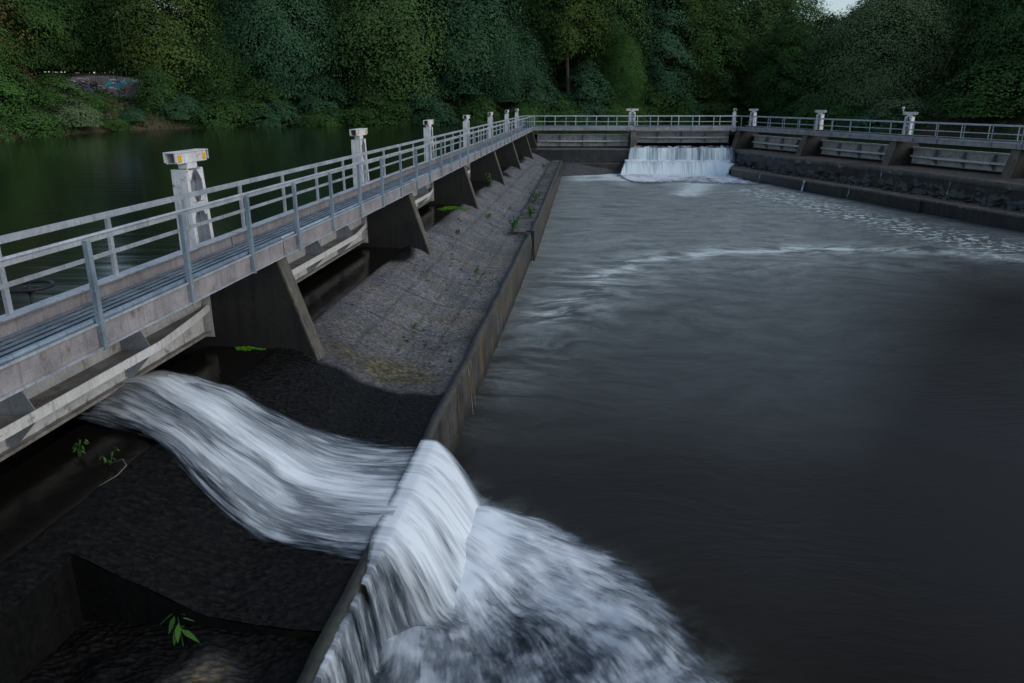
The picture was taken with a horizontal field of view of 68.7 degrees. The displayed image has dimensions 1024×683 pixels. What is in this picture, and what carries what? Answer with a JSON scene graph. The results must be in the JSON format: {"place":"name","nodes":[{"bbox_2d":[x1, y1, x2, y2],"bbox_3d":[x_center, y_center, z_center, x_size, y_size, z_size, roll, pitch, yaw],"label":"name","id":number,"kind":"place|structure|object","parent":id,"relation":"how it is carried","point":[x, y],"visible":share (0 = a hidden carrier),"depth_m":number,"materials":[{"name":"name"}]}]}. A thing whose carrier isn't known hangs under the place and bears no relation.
{"place":"outdoors","nodes":[
{"label":"outdoors","id":0,"kind":"place"},
{"bbox_2d":[64,0,863,76],"label":"sky","id":1,"kind":"structure","parent":0,"point":[836,5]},
{"bbox_2d":[0,120,1023,314],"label":"river water","id":2,"kind":"structure","parent":0,"point":[51,179],"depth_m":32.02,"materials":[{"name":"green liquid"}]},
{"bbox_2d":[0,295,214,461],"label":"sluice gate","id":3,"kind":"structure","parent":2,"relation":"in","point":[33,413],"depth_m":10.12,"materials":[{"name":"paint"}]},
{"bbox_2d":[9,279,55,304],"bbox_3d":[-5.776,-0.297,9.073,0.564,0.812,0.564,0,18,0],"label":"handwheel","id":4,"kind":"object","parent":3,"relation":"on","point":[29,289],"visible":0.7,"depth_m":8.94,"materials":[{"name":"black metal"}]},
{"bbox_2d":[412,181,433,208],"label":"sluice gate","id":5,"kind":"structure","parent":2,"relation":"in","point":[423,195],"depth_m":29.01,"materials":[{"name":"paint"}]},
{"bbox_2d":[636,130,729,143],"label":"sluice gate","id":6,"kind":"structure","parent":2,"relation":"in","point":[683,136],"depth_m":65.75,"materials":[{"name":"paint"}]},
{"bbox_2d":[0,72,1023,555],"bbox_3d":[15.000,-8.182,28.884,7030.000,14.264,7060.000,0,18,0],"label":"ground","id":7,"kind":"structure","parent":0,"point":[166,124],"depth_m":76.86,"materials":[{"name":"soil"}]},
{"bbox_2d":[0,24,43,92],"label":"broadleaf tree","id":8,"kind":"object","parent":7,"relation":"on","point":[7,52],"visible":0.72,"depth_m":62.35,"materials":[{"name":"green plant"}]},
{"bbox_2d":[0,0,54,85],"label":"broadleaf tree","id":9,"kind":"object","parent":7,"relation":"on","point":[8,14],"visible":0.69,"depth_m":68.20,"materials":[{"name":"green plant"}]},
{"bbox_2d":[0,52,57,115],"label":"bush","id":10,"kind":"object","parent":7,"relation":"on","point":[10,89],"visible":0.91,"depth_m":61.58,"materials":[{"name":"green plant"}]},
{"bbox_2d":[0,101,81,137],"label":"bush","id":11,"kind":"object","parent":7,"relation":"on","point":[50,124],"visible":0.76,"depth_m":61.46,"materials":[{"name":"green plant"}]},
{"bbox_2d":[0,0,87,86],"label":"broadleaf tree","id":12,"kind":"object","parent":7,"relation":"on","point":[41,11],"visible":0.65,"depth_m":78.95,"materials":[{"name":"green plant"}]},
{"bbox_2d":[23,73,98,110],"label":"bush","id":13,"kind":"object","parent":7,"relation":"on","point":[54,80],"visible":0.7,"depth_m":69.16,"materials":[{"name":"green plant"}]},
{"bbox_2d":[37,93,111,126],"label":"bush","id":14,"kind":"object","parent":7,"relation":"on","point":[72,112],"visible":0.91,"depth_m":67.53,"materials":[{"name":"green plant"}]},
{"bbox_2d":[77,91,115,112],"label":"bush","id":15,"kind":"object","parent":7,"relation":"on","point":[101,103],"visible":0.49,"depth_m":73.78,"materials":[{"name":"green plant"}]},
{"bbox_2d":[59,76,164,101],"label":"graffiti wall","id":16,"kind":"structure","parent":7,"relation":"on","point":[109,84],"depth_m":80.63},
{"bbox_2d":[96,115,135,130],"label":"bush","id":17,"kind":"object","parent":7,"relation":"on","point":[110,121],"visible":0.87,"depth_m":72.41,"materials":[{"name":"green plant"}]},
{"bbox_2d":[55,0,177,78],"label":"broadleaf tree","id":18,"kind":"object","parent":7,"relation":"on","point":[95,38],"visible":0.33,"depth_m":83.86,"materials":[{"name":"green plant"}]},
{"bbox_2d":[121,65,181,111],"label":"bush","id":19,"kind":"object","parent":7,"relation":"on","point":[151,82],"visible":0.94,"depth_m":78.29,"materials":[{"name":"green plant"}]},
{"bbox_2d":[77,0,243,98],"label":"broadleaf tree","id":20,"kind":"object","parent":7,"relation":"on","point":[165,41],"visible":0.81,"depth_m":81.17,"materials":[{"name":"green plant"}]},
{"bbox_2d":[148,90,208,119],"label":"bush","id":21,"kind":"object","parent":7,"relation":"on","point":[184,102],"visible":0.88,"depth_m":79.23,"materials":[{"name":"green plant"}]},
{"bbox_2d":[163,14,269,99],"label":"broadleaf tree","id":22,"kind":"object","parent":7,"relation":"on","point":[215,86],"visible":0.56,"depth_m":84.15,"materials":[{"name":"green plant"}]},
{"bbox_2d":[183,92,259,127],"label":"bush","id":23,"kind":"object","parent":7,"relation":"on","point":[228,110],"visible":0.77,"depth_m":81.20,"materials":[{"name":"green plant"}]},
{"bbox_2d":[173,0,270,85],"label":"broadleaf tree","id":24,"kind":"object","parent":7,"relation":"on","point":[221,5],"visible":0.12,"depth_m":87.23,"materials":[{"name":"green plant"}]},
{"bbox_2d":[219,74,292,116],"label":"bush","id":25,"kind":"object","parent":7,"relation":"on","point":[247,99],"visible":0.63,"depth_m":84.56,"materials":[{"name":"green plant"}]},
{"bbox_2d":[231,98,309,126],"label":"bush","id":26,"kind":"object","parent":7,"relation":"on","point":[271,121],"visible":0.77,"depth_m":84.72,"materials":[{"name":"green plant"}]},
{"bbox_2d":[199,0,359,99],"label":"broadleaf tree","id":27,"kind":"object","parent":7,"relation":"on","point":[288,76],"visible":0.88,"depth_m":84.77,"materials":[{"name":"green plant"}]},
{"bbox_2d":[288,69,353,115],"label":"bush","id":28,"kind":"object","parent":7,"relation":"on","point":[314,99],"visible":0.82,"depth_m":87.48,"materials":[{"name":"green plant"}]},
{"bbox_2d":[288,105,353,126],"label":"bush","id":29,"kind":"object","parent":7,"relation":"on","point":[320,120],"visible":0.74,"depth_m":86.38,"materials":[{"name":"green plant"}]},
{"bbox_2d":[286,0,381,90],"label":"broadleaf tree","id":30,"kind":"object","parent":7,"relation":"on","point":[331,61],"visible":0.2,"depth_m":92.40,"materials":[{"name":"green plant"}]},
{"bbox_2d":[337,101,399,125],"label":"bush","id":31,"kind":"object","parent":7,"relation":"on","point":[353,110],"visible":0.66,"depth_m":88.16,"materials":[{"name":"green plant"}]},
{"bbox_2d":[336,78,412,117],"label":"bush","id":32,"kind":"object","parent":7,"relation":"on","point":[375,101],"visible":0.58,"depth_m":89.00,"materials":[{"name":"green plant"}]},
{"bbox_2d":[299,0,477,99],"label":"broadleaf tree","id":33,"kind":"object","parent":7,"relation":"on","point":[395,72],"visible":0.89,"depth_m":86.90,"materials":[{"name":"green plant"}]},
{"bbox_2d":[368,93,417,124],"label":"bush","id":34,"kind":"object","parent":7,"relation":"on","point":[387,112],"visible":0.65,"depth_m":88.96,"materials":[{"name":"green plant"}]},
{"bbox_2d":[393,73,462,115],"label":"bush","id":35,"kind":"object","parent":7,"relation":"on","point":[432,101],"visible":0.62,"depth_m":90.13,"materials":[{"name":"green plant"}]},
{"bbox_2d":[404,105,470,124],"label":"bush","id":36,"kind":"object","parent":7,"relation":"on","point":[438,118],"visible":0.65,"depth_m":90.11,"materials":[{"name":"green plant"}]},
{"bbox_2d":[390,0,531,101],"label":"broadleaf tree","id":37,"kind":"object","parent":7,"relation":"on","point":[474,12],"visible":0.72,"depth_m":89.75,"materials":[{"name":"green plant"}]},
{"bbox_2d":[451,91,508,124],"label":"bush","id":38,"kind":"object","parent":7,"relation":"on","point":[483,104],"visible":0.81,"depth_m":91.07,"materials":[{"name":"green plant"}]},
{"bbox_2d":[0,0,993,96],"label":"back woodland","id":39,"kind":"object","parent":7,"relation":"on","point":[91,68],"visible":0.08,"depth_m":105.54,"materials":[{"name":"green plant"}]},
{"bbox_2d":[455,1,557,104],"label":"broadleaf tree","id":40,"kind":"object","parent":7,"relation":"on","point":[516,72],"visible":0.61,"depth_m":91.68,"materials":[{"name":"green plant"}]},
{"bbox_2d":[0,84,1023,136],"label":"undergrowth","id":41,"kind":"object","parent":7,"relation":"on","point":[116,97],"visible":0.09,"depth_m":76.05,"materials":[{"name":"green plant"}]},
{"bbox_2d":[483,0,561,79],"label":"broadleaf tree","id":42,"kind":"object","parent":7,"relation":"on","point":[523,12],"visible":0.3,"depth_m":95.29,"materials":[{"name":"green plant"}]},
{"bbox_2d":[504,95,549,124],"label":"bush","id":43,"kind":"object","parent":7,"relation":"on","point":[521,108],"visible":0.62,"depth_m":92.03,"materials":[{"name":"green plant"}]},
{"bbox_2d":[504,68,564,115],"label":"bush","id":44,"kind":"object","parent":7,"relation":"on","point":[549,99],"visible":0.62,"depth_m":92.99,"materials":[{"name":"green plant"}]},
{"bbox_2d":[541,99,584,123],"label":"bush","id":45,"kind":"object","parent":7,"relation":"on","point":[564,112],"visible":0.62,"depth_m":93.64,"materials":[{"name":"green plant"}]},
{"bbox_2d":[520,0,622,98],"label":"broadleaf tree","id":46,"kind":"object","parent":7,"relation":"on","point":[572,12],"visible":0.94,"depth_m":93.73,"materials":[{"name":"green plant"}]},
{"bbox_2d":[550,93,612,123],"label":"bush","id":47,"kind":"object","parent":7,"relation":"on","point":[592,107],"visible":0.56,"depth_m":94.85,"materials":[{"name":"green plant"}]},
{"bbox_2d":[554,57,617,116],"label":"bush","id":48,"kind":"object","parent":7,"relation":"on","point":[580,73],"visible":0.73,"depth_m":96.70,"materials":[{"name":"green plant"}]},
{"bbox_2d":[562,0,664,94],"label":"broadleaf tree","id":49,"kind":"object","parent":7,"relation":"on","point":[619,25],"visible":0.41,"depth_m":100.56,"materials":[{"name":"green plant"}]},
{"bbox_2d":[591,97,638,123],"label":"bush","id":50,"kind":"object","parent":7,"relation":"on","point":[616,110],"visible":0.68,"depth_m":96.84,"materials":[{"name":"green plant"}]},
{"bbox_2d":[592,30,654,111],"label":"broadleaf tree","id":51,"kind":"object","parent":7,"relation":"on","point":[626,81],"visible":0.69,"depth_m":98.69,"materials":[{"name":"green plant"}]},
{"bbox_2d":[634,82,679,114],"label":"bush","id":52,"kind":"object","parent":7,"relation":"on","point":[654,98],"visible":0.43,"depth_m":102.44,"materials":[{"name":"green plant"}]},
{"bbox_2d":[612,0,711,104],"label":"broadleaf tree","id":53,"kind":"object","parent":7,"relation":"on","point":[661,73],"visible":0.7,"depth_m":103.06,"materials":[{"name":"green plant"}]},
{"bbox_2d":[659,92,708,120],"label":"bush","id":54,"kind":"object","parent":7,"relation":"on","point":[683,107],"visible":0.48,"depth_m":105.35,"materials":[{"name":"green plant"}]},
{"bbox_2d":[648,0,735,97],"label":"broadleaf tree","id":55,"kind":"object","parent":7,"relation":"on","point":[690,11],"visible":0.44,"depth_m":106.67,"materials":[{"name":"green plant"}]},
{"bbox_2d":[672,0,757,103],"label":"broadleaf tree","id":56,"kind":"object","parent":7,"relation":"on","point":[723,77],"visible":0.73,"depth_m":106.36,"materials":[{"name":"green plant"}]},
{"bbox_2d":[697,96,745,120],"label":"bush","id":57,"kind":"object","parent":7,"relation":"on","point":[718,105],"visible":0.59,"depth_m":108.23,"materials":[{"name":"green plant"}]},
{"bbox_2d":[702,83,760,118],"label":"bush","id":58,"kind":"object","parent":7,"relation":"on","point":[742,103],"visible":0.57,"depth_m":109.34,"materials":[{"name":"green plant"}]},
{"bbox_2d":[706,0,799,101],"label":"broadleaf tree","id":59,"kind":"object","parent":7,"relation":"on","point":[754,8],"visible":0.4,"depth_m":109.63,"materials":[{"name":"green plant"}]},
{"bbox_2d":[735,16,826,112],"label":"broadleaf tree","id":60,"kind":"object","parent":7,"relation":"on","point":[782,89],"visible":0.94,"depth_m":104.48,"materials":[{"name":"green plant"}]},
{"bbox_2d":[745,0,832,84],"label":"broadleaf tree","id":61,"kind":"object","parent":7,"relation":"on","point":[808,20],"visible":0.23,"depth_m":111.09,"materials":[{"name":"green plant"}]},
{"bbox_2d":[788,92,840,128],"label":"bush","id":62,"kind":"object","parent":7,"relation":"on","point":[806,114],"visible":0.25,"depth_m":80.39,"materials":[{"name":"green plant"}]},
{"bbox_2d":[806,93,870,130],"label":"bush","id":63,"kind":"object","parent":7,"relation":"on","point":[830,109],"visible":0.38,"depth_m":73.76,"materials":[{"name":"green plant"}]},
{"bbox_2d":[817,92,875,130],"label":"bush","id":64,"kind":"object","parent":7,"relation":"on","point":[840,114],"visible":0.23,"depth_m":74.06,"materials":[{"name":"green plant"}]},
{"bbox_2d":[835,101,918,133],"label":"bush","id":65,"kind":"object","parent":7,"relation":"on","point":[873,124],"visible":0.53,"depth_m":68.47,"materials":[{"name":"green plant"}]},
{"bbox_2d":[784,0,986,105],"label":"broadleaf tree","id":66,"kind":"object","parent":7,"relation":"on","point":[874,84],"visible":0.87,"depth_m":71.47,"materials":[{"name":"green plant"}]},
{"bbox_2d":[848,87,939,124],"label":"bush","id":67,"kind":"object","parent":7,"relation":"on","point":[911,104],"visible":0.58,"depth_m":68.09,"materials":[{"name":"green plant"}]},
{"bbox_2d":[824,0,1011,93],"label":"willow tree","id":68,"kind":"object","parent":7,"relation":"on","point":[950,19],"visible":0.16,"depth_m":74.82,"materials":[{"name":"green plant"}]},
{"bbox_2d":[910,50,1023,117],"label":"bush","id":69,"kind":"object","parent":7,"relation":"on","point":[989,109],"visible":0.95,"depth_m":60.90,"materials":[{"name":"green plant"}]},
{"bbox_2d":[914,0,1022,82],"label":"broadleaf tree","id":70,"kind":"object","parent":7,"relation":"on","point":[973,14],"visible":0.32,"depth_m":72.25,"materials":[{"name":"green plant"}]},
{"bbox_2d":[949,0,1023,93],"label":"broadleaf tree","id":71,"kind":"object","parent":7,"relation":"on","point":[1015,41],"visible":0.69,"depth_m":62.19,"materials":[{"name":"green plant"}]},
{"bbox_2d":[77,174,1023,682],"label":"basin water","id":72,"kind":"structure","parent":0,"point":[755,432],"depth_m":14.54,"materials":[{"name":"liquid"}]},
{"bbox_2d":[296,160,562,682],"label":"weir wall","id":73,"kind":"structure","parent":72,"relation":"in","point":[446,423],"depth_m":14.76,"materials":[{"name":"concrete"}]},
{"bbox_2d":[0,153,564,682],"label":"spillway apron","id":74,"kind":"object","parent":73,"relation":"on","point":[156,517],"visible":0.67,"depth_m":8.39,"materials":[{"name":"concrete"}]},
{"bbox_2d":[159,614,199,645],"bbox_3d":[-3.191,2.760,7.210,0.302,0.384,0.289,17,24,42],"label":"weed","id":75,"kind":"object","parent":74,"relation":"on","point":[177,632],"visible":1,"depth_m":7.12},
{"bbox_2d":[178,257,324,360],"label":"concrete pier","id":76,"kind":"structure","parent":74,"relation":"on","point":[265,307],"depth_m":13.16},
{"bbox_2d":[163,149,213,249],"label":"hoist tower","id":77,"kind":"structure","parent":76,"relation":"on","point":[190,178],"depth_m":12.47,"materials":[{"name":"white paint"}]},
{"bbox_2d":[0,125,533,401],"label":"walkway","id":78,"kind":"structure","parent":76,"relation":"on","point":[45,339],"depth_m":10.06,"materials":[{"name":"concrete"},{"name":"galvanised steel"}]},
{"bbox_2d":[0,115,523,313],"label":"railing","id":79,"kind":"object","parent":78,"relation":"on","point":[5,285],"visible":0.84,"depth_m":11.21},
{"bbox_2d":[0,115,533,349],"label":"railing","id":80,"kind":"object","parent":78,"relation":"on","point":[84,241],"visible":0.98,"depth_m":10.33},
{"bbox_2d":[286,215,367,282],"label":"sluice gate","id":81,"kind":"structure","parent":76,"relation":"attached to","point":[310,259],"depth_m":18.87,"materials":[{"name":"paint"}]},
{"bbox_2d":[0,156,523,562],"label":"water","id":82,"kind":"structure","parent":74,"relation":"on","point":[44,489],"depth_m":9.51,"materials":[{"name":"black liquid"}]},
{"bbox_2d":[349,193,432,254],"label":"concrete pier","id":83,"kind":"structure","parent":74,"relation":"on","point":[398,223],"depth_m":22.11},
{"bbox_2d":[349,128,368,186],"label":"hoist tower","id":84,"kind":"structure","parent":83,"relation":"on","point":[358,145],"depth_m":21.38,"materials":[{"name":"white paint"}]},
{"bbox_2d":[81,370,725,682],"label":"waterfall","id":85,"kind":"structure","parent":74,"relation":"on","point":[476,573],"depth_m":9.38,"materials":[{"name":"liquid"}]},
{"bbox_2d":[420,165,479,209],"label":"concrete pier","id":86,"kind":"structure","parent":74,"relation":"on","point":[455,187],"depth_m":31.19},
{"bbox_2d":[470,150,505,184],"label":"concrete pier","id":87,"kind":"structure","parent":74,"relation":"on","point":[488,163],"depth_m":40.22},
{"bbox_2d":[495,141,521,169],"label":"concrete pier","id":88,"kind":"structure","parent":74,"relation":"on","point":[506,155],"depth_m":48.95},
{"bbox_2d":[513,135,533,159],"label":"concrete pier","id":89,"kind":"structure","parent":74,"relation":"on","point":[522,146],"depth_m":58.17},
{"bbox_2d":[531,147,733,173],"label":"sill","id":90,"kind":"structure","parent":72,"relation":"in","point":[613,158],"depth_m":63.95,"materials":[{"name":"concrete"}]},
{"bbox_2d":[537,134,628,145],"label":"sluice gate","id":91,"kind":"structure","parent":90,"relation":"on","point":[582,139],"depth_m":65.82,"materials":[{"name":"paint"}]},
{"bbox_2d":[628,130,636,147],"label":"concrete pier","id":92,"kind":"structure","parent":90,"relation":"on","point":[632,140],"depth_m":64.36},
{"bbox_2d":[534,125,735,129],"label":"walkway","id":93,"kind":"structure","parent":92,"relation":"on","point":[635,127],"depth_m":64.11,"materials":[{"name":"concrete"}]},
{"bbox_2d":[524,115,737,124],"bbox_3d":[10.275,-19.111,64.775,18.450,0.817,0.056,0,18,0],"label":"railing","id":94,"kind":"object","parent":93,"relation":"on","point":[637,121],"visible":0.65,"depth_m":64.78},
{"bbox_2d":[535,115,737,130],"bbox_3d":[10.575,-18.645,63.951,17.250,1.236,0.085,0,18,0],"label":"railing","id":95,"kind":"object","parent":93,"relation":"on","point":[640,115],"visible":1,"depth_m":63.77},
{"bbox_2d":[731,165,1023,231],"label":"ledge","id":96,"kind":"object","parent":72,"relation":"in","point":[995,216],"visible":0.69,"depth_m":43.05,"materials":[{"name":"concrete"}]},
{"bbox_2d":[733,148,1023,209],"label":"ledge","id":97,"kind":"object","parent":96,"relation":"on","point":[984,187],"visible":0.65,"depth_m":45.64,"materials":[{"name":"stone"}]},
{"bbox_2d":[731,131,760,148],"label":"concrete pier","id":98,"kind":"structure","parent":97,"relation":"on","point":[743,139],"depth_m":64.17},
{"bbox_2d":[752,135,800,151],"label":"sluice gate","id":99,"kind":"structure","parent":97,"relation":"on","point":[777,143],"depth_m":61.42,"materials":[{"name":"paint"}]},
{"bbox_2d":[795,135,827,155],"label":"concrete pier","id":100,"kind":"structure","parent":97,"relation":"on","point":[810,145],"depth_m":56.27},
{"bbox_2d":[820,140,888,159],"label":"sluice gate","id":101,"kind":"structure","parent":97,"relation":"on","point":[872,151],"depth_m":53.29,"materials":[{"name":"paint"}]},
{"bbox_2d":[881,141,921,165],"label":"concrete pier","id":102,"kind":"structure","parent":97,"relation":"on","point":[899,153],"depth_m":48.37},
{"bbox_2d":[910,146,1009,171],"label":"sluice gate","id":103,"kind":"structure","parent":97,"relation":"on","point":[979,160],"depth_m":45.05,"materials":[{"name":"paint"}]},
{"bbox_2d":[1000,149,1023,178],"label":"concrete pier","id":104,"kind":"structure","parent":97,"relation":"on","point":[1013,167],"depth_m":40.41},
{"bbox_2d":[737,125,1023,149],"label":"walkway","id":105,"kind":"structure","parent":104,"relation":"on","point":[998,143],"depth_m":48.05,"materials":[{"name":"concrete"}]},
{"bbox_2d":[738,115,1023,149],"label":"railing","id":106,"kind":"object","parent":105,"relation":"on","point":[965,124],"visible":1,"depth_m":47.64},
{"bbox_2d":[747,116,1023,140],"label":"railing","id":107,"kind":"object","parent":105,"relation":"on","point":[799,124],"visible":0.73,"depth_m":47.80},
{"bbox_2d":[733,162,1023,212],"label":"rubble","id":108,"kind":"object","parent":96,"relation":"on","point":[895,189],"visible":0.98,"depth_m":45.68,"materials":[{"name":"stone"}]},
{"bbox_2d":[562,164,620,175],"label":"silt bank","id":109,"kind":"structure","parent":0,"point":[574,169],"depth_m":62.43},
{"bbox_2d":[619,145,756,184],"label":"waterfall","id":110,"kind":"structure","parent":0,"point":[646,164],"depth_m":62.07,"materials":[{"name":"liquid"}]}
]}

